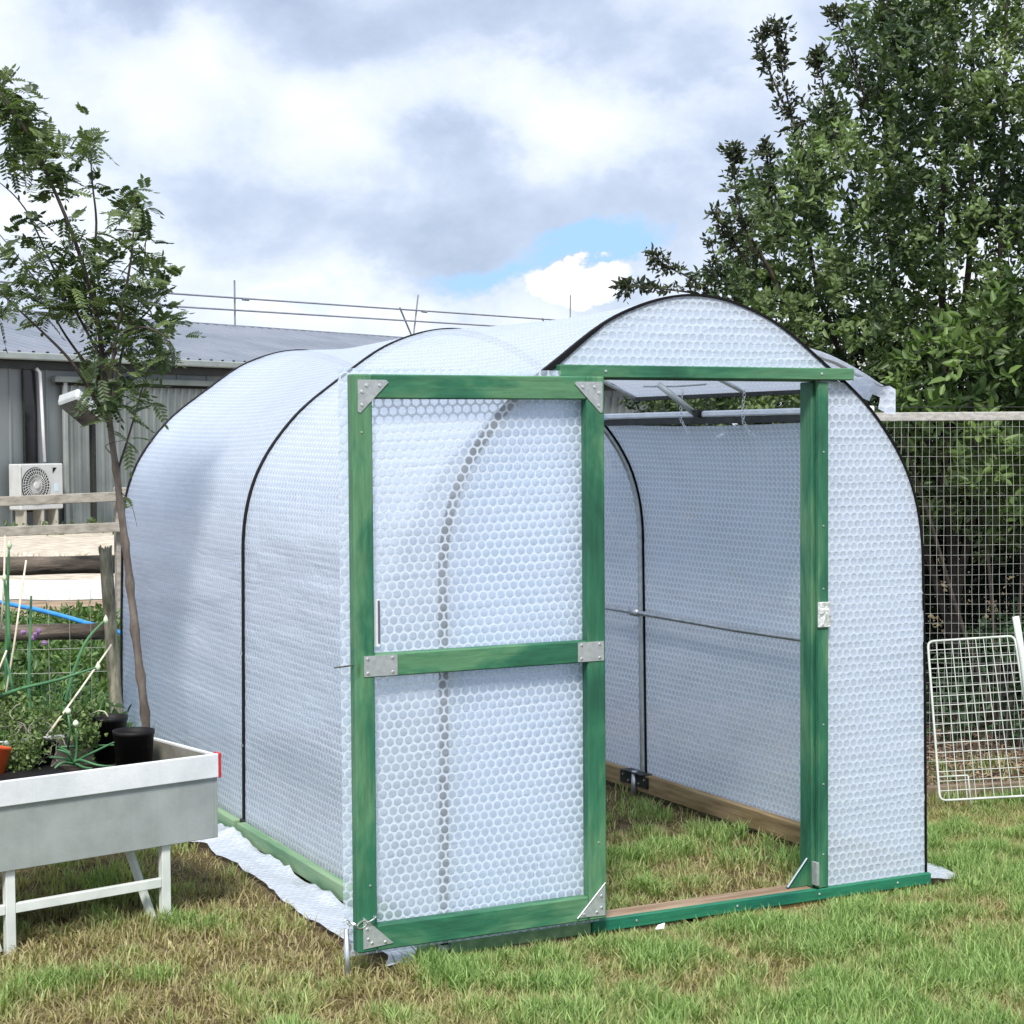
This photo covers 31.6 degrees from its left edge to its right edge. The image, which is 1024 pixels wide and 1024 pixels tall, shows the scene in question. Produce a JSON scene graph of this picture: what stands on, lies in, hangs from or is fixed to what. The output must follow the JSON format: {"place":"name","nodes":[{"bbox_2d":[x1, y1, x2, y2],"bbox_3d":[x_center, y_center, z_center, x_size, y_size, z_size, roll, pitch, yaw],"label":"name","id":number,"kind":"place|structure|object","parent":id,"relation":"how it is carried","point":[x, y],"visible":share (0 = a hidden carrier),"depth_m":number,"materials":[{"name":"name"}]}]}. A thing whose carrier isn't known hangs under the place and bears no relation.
{"place":"outdoors","nodes":[
{"label":"outdoors","id":0,"kind":"place"},
{"bbox_2d":[0,579,114,599],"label":"concrete path","id":1,"kind":"structure","parent":0,"point":[79,589],"depth_m":21.03,"materials":[{"name":"grey concrete"}]},
{"bbox_2d":[0,457,1023,1023],"bbox_3d":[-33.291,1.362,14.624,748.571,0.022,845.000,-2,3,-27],"label":"ground","id":2,"kind":"structure","parent":0,"point":[330,935],"depth_m":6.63,"materials":[{"name":"green plant"}]},
{"bbox_2d":[0,599,102,624],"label":"soil strip","id":3,"kind":"object","parent":2,"relation":"on","point":[42,603],"visible":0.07,"depth_m":19.31,"materials":[{"name":"brown soil"}]},
{"bbox_2d":[0,532,114,579],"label":"gravel yard","id":4,"kind":"structure","parent":2,"relation":"on","point":[64,544],"depth_m":29.97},
{"bbox_2d":[9,463,62,525],"bbox_3d":[-9.261,-0.292,35.342,0.382,1.300,1.080,1,3,34],"label":"air conditioner","id":5,"kind":"object","parent":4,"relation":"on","point":[36,479],"visible":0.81,"depth_m":35.14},
{"bbox_2d":[0,550,113,556],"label":"loose stones","id":6,"kind":"object","parent":4,"relation":"on","point":[16,553],"visible":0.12,"depth_m":27.16,"materials":[{"name":"beige stone"}]},
{"bbox_2d":[0,600,119,634],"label":"water pipe","id":7,"kind":"object","parent":2,"relation":"on","point":[53,613],"visible":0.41,"depth_m":10.64,"materials":[{"name":"blue plastic"}]},
{"bbox_2d":[0,545,122,712],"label":"rustic fence","id":8,"kind":"object","parent":2,"relation":"on","point":[102,563],"visible":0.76,"depth_m":9.20,"materials":[{"name":"wood"}]},
{"bbox_2d":[0,487,125,628],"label":"rail fence","id":9,"kind":"object","parent":2,"relation":"on","point":[114,527],"visible":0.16,"depth_m":15.91,"materials":[{"name":"wood"}]},
{"bbox_2d":[0,628,129,738],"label":"chive clump","id":10,"kind":"object","parent":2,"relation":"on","point":[35,635],"visible":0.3,"depth_m":8.33,"materials":[{"name":"green plant"}]},
{"bbox_2d":[0,516,132,739],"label":"weed bank","id":11,"kind":"structure","parent":2,"relation":"on","point":[60,655],"depth_m":12.82,"materials":[{"name":"green plant"}]},
{"bbox_2d":[58,389,101,522],"bbox_3d":[-8.380,-0.995,35.331,0.544,2.792,0.862,1,3,34],"label":"floodlight","id":12,"kind":"object","parent":2,"relation":"on","point":[67,402],"visible":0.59,"depth_m":35.42,"materials":[{"name":"white painted metal"},{"name":"glass"}]},
{"bbox_2d":[0,682,165,740],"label":"long grass","id":13,"kind":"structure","parent":2,"relation":"on","point":[73,709],"depth_m":8.54,"materials":[{"name":"green plant"}]},
{"bbox_2d":[53,691,132,725],"bbox_3d":[-1.960,1.100,8.453,0.477,0.597,0.464,0,2,20],"label":"iris clump","id":14,"kind":"object","parent":2,"relation":"on","point":[100,709],"visible":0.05,"depth_m":8.46,"materials":[{"name":"green plant"}]},
{"bbox_2d":[0,733,220,955],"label":"trough planter","id":15,"kind":"object","parent":2,"relation":"on","point":[164,799],"visible":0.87,"depth_m":6.32,"materials":[{"name":"metal"}]},
{"bbox_2d":[0,536,5,628],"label":"garden cane","id":16,"kind":"object","parent":15,"relation":"in","point":[1,619],"visible":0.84,"depth_m":7.00,"materials":[{"name":"brown wood"}]},
{"bbox_2d":[0,650,6,667],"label":"garden cane","id":17,"kind":"object","parent":15,"relation":"in","point":[2,660],"visible":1,"depth_m":6.80,"materials":[{"name":"brown wood"}]},
{"bbox_2d":[0,560,26,729],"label":"garden cane","id":18,"kind":"object","parent":15,"relation":"in","point":[11,660],"visible":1,"depth_m":6.91,"materials":[{"name":"brown wood"}]},
{"bbox_2d":[0,763,66,780],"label":"seed tray","id":19,"kind":"object","parent":15,"relation":"in","point":[32,772],"visible":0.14,"depth_m":6.59,"materials":[{"name":"black soil"}]},
{"bbox_2d":[0,745,11,773],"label":"plant pot","id":20,"kind":"object","parent":19,"relation":"on","point":[5,751],"visible":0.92,"depth_m":6.57,"materials":[{"name":"orange plastic"}]},
{"bbox_2d":[0,704,66,765],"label":"dried stems","id":21,"kind":"object","parent":15,"relation":"in","point":[23,725],"visible":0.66,"depth_m":6.78,"materials":[{"name":"plant"}]},
{"bbox_2d":[26,736,58,765],"bbox_3d":[-1.768,0.914,6.782,0.110,0.130,0.110,20,-18,-22],"label":"plant pot","id":22,"kind":"object","parent":15,"relation":"in","point":[48,760],"visible":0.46,"depth_m":6.75,"materials":[{"name":"black plastic"}]},
{"bbox_2d":[46,644,111,736],"bbox_3d":[-1.660,0.682,6.959,0.010,0.316,0.350,1,3,32],"label":"garden cane","id":23,"kind":"object","parent":22,"relation":"in","point":[69,704],"visible":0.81,"depth_m":6.94,"materials":[{"name":"brown wood"}]},
{"bbox_2d":[0,540,107,726],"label":"leek plant","id":24,"kind":"object","parent":15,"relation":"in","point":[7,671],"visible":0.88,"depth_m":6.93,"materials":[{"name":"green plant"}]},
{"bbox_2d":[0,673,108,772],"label":"trough weeds","id":25,"kind":"object","parent":15,"relation":"in","point":[87,736],"visible":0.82,"depth_m":6.84,"materials":[{"name":"green plant"}]},
{"bbox_2d":[49,708,114,768],"bbox_3d":[-1.593,0.839,6.759,0.254,0.209,0.325,-1,2,-7],"label":"onion plant","id":26,"kind":"object","parent":15,"relation":"in","point":[71,761],"visible":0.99,"depth_m":6.72,"materials":[{"name":"green plant"}]},
{"bbox_2d":[92,713,127,761],"bbox_3d":[-1.567,0.879,7.053,0.145,0.170,0.145,-2,3,-27],"label":"plant pot","id":27,"kind":"object","parent":15,"relation":"in","point":[111,722],"visible":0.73,"depth_m":7.00,"materials":[{"name":"black plastic"}]},
{"bbox_2d":[89,710,108,748],"bbox_3d":[-1.605,0.830,6.937,0.083,0.137,0.092,2,3,43],"label":"trailing stem","id":28,"kind":"object","parent":27,"relation":"in","point":[100,711],"visible":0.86,"depth_m":6.95,"materials":[{"name":"plant"}]},
{"bbox_2d":[112,727,154,765],"bbox_3d":[-1.415,0.895,6.783,0.157,0.160,0.157,-2,3,-27],"label":"plant pot","id":29,"kind":"object","parent":15,"relation":"on","point":[133,745],"visible":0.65,"depth_m":6.72,"materials":[{"name":"black plastic"}]},
{"bbox_2d":[0,64,204,726],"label":"rowan sapling","id":30,"kind":"object","parent":29,"relation":"in","point":[23,132],"visible":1,"depth_m":7.93,"materials":[{"name":"green plant"}]},
{"bbox_2d":[0,308,656,526],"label":"farm building","id":31,"kind":"structure","parent":2,"relation":"on","point":[217,352],"depth_m":37.26,"materials":[{"name":"metal"}]},
{"bbox_2d":[22,369,37,511],"bbox_3d":[-9.444,-1.401,35.568,0.041,2.800,0.365,1,3,34],"label":"window","id":32,"kind":"structure","parent":31,"relation":"in","point":[29,377],"depth_m":35.55,"materials":[{"name":"glass"}]},
{"bbox_2d":[35,367,45,461],"bbox_3d":[-9.280,-1.916,35.656,0.191,1.862,0.081,-2,3,-39],"label":"white conduit","id":33,"kind":"object","parent":31,"relation":"attached to","point":[41,413],"visible":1,"depth_m":35.66,"materials":[{"name":"plastic"}]},
{"bbox_2d":[52,376,215,523],"bbox_3d":[-7.764,-1.274,37.956,0.120,3.030,4.740,1,3,34],"label":"sliding door","id":34,"kind":"structure","parent":31,"relation":"in","point":[76,457],"depth_m":37.16,"materials":[{"name":"grey metal"}]},
{"bbox_2d":[0,267,570,334],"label":"scaffold rail","id":35,"kind":"object","parent":31,"relation":"attached to","point":[399,308],"visible":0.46,"depth_m":55.65,"materials":[{"name":"grey metal"}]},
{"bbox_2d":[342,919,350,977],"bbox_3d":[-0.527,1.422,5.783,0.024,0.251,0.019,0,2,9],"label":"ground stake","id":36,"kind":"object","parent":2,"relation":"in","point":[346,950],"visible":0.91,"depth_m":5.78,"materials":[{"name":"metal"}]},
{"bbox_2d":[118,294,956,965],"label":"polytunnel","id":37,"kind":"structure","parent":2,"relation":"on","point":[446,634],"depth_m":6.76,"materials":[{"name":"plastic"}]},
{"bbox_2d":[347,916,376,929],"bbox_3d":[-0.481,1.313,5.795,0.096,0.040,0.027,-1,2,-8],"label":"chain","id":38,"kind":"object","parent":37,"relation":"attached to","point":[357,925],"depth_m":5.79,"materials":[{"name":"metal"}]},
{"bbox_2d":[334,368,605,955],"bbox_3d":[-0.127,0.477,5.960,0.974,1.888,0.058,-2,3,-27],"label":"door","id":39,"kind":"structure","parent":37,"relation":"in","point":[366,664],"depth_m":5.97,"materials":[{"name":"plastic"}]},
{"bbox_2d":[656,923,664,928],"bbox_3d":[0.512,1.432,6.265,0.040,0.017,0.010,-2,3,-27],"label":"paper scrap","id":40,"kind":"object","parent":2,"relation":"on","point":[659,926],"visible":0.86,"depth_m":6.27,"materials":[{"name":"white paper"}]},
{"bbox_2d":[926,644,1023,784],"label":"soil bed","id":41,"kind":"object","parent":2,"relation":"on","point":[975,746],"depth_m":9.80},
{"bbox_2d":[608,0,1023,713],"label":"apple tree","id":42,"kind":"object","parent":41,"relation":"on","point":[828,138],"visible":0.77,"depth_m":10.65,"materials":[{"name":"green plant"}]},
{"bbox_2d":[618,287,1023,733],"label":"hedge","id":43,"kind":"object","parent":41,"relation":"on","point":[974,579],"visible":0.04,"depth_m":11.83,"materials":[{"name":"green plant"}]},
{"bbox_2d":[874,407,1023,761],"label":"netting fence","id":44,"kind":"object","parent":41,"relation":"on","point":[951,416],"visible":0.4,"depth_m":9.19,"materials":[{"name":"metal"}]},
{"bbox_2d":[875,260,1023,746],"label":"elder shrub","id":45,"kind":"object","parent":41,"relation":"on","point":[946,341],"visible":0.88,"depth_m":9.82,"materials":[{"name":"green plant"}]},
{"bbox_2d":[926,598,1023,749],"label":"undergrowth","id":46,"kind":"object","parent":41,"relation":"on","point":[1008,629],"visible":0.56,"depth_m":10.04,"materials":[{"name":"green plant"}]},
{"bbox_2d":[927,688,1023,784],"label":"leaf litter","id":47,"kind":"object","parent":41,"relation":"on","point":[932,752],"visible":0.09,"depth_m":9.64,"materials":[{"name":"plant"}]},
{"bbox_2d":[927,635,1023,803],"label":"wire panel","id":48,"kind":"object","parent":2,"relation":"on","point":[967,713],"visible":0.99,"depth_m":8.33,"materials":[{"name":"white metal"}]},
{"bbox_2d":[927,780,1023,799],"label":"edging board","id":49,"kind":"object","parent":2,"relation":"on","point":[930,788],"visible":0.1,"depth_m":8.64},
{"bbox_2d":[1012,616,1023,698],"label":"metal pole","id":50,"kind":"object","parent":2,"relation":"on","point":[1018,634],"visible":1,"depth_m":8.13,"materials":[{"name":"metal"}]},
{"bbox_2d":[0,0,1023,438],"label":"sky","id":51,"kind":"structure","parent":0,"point":[517,158],"materials":[{"name":"white"}]}
]}

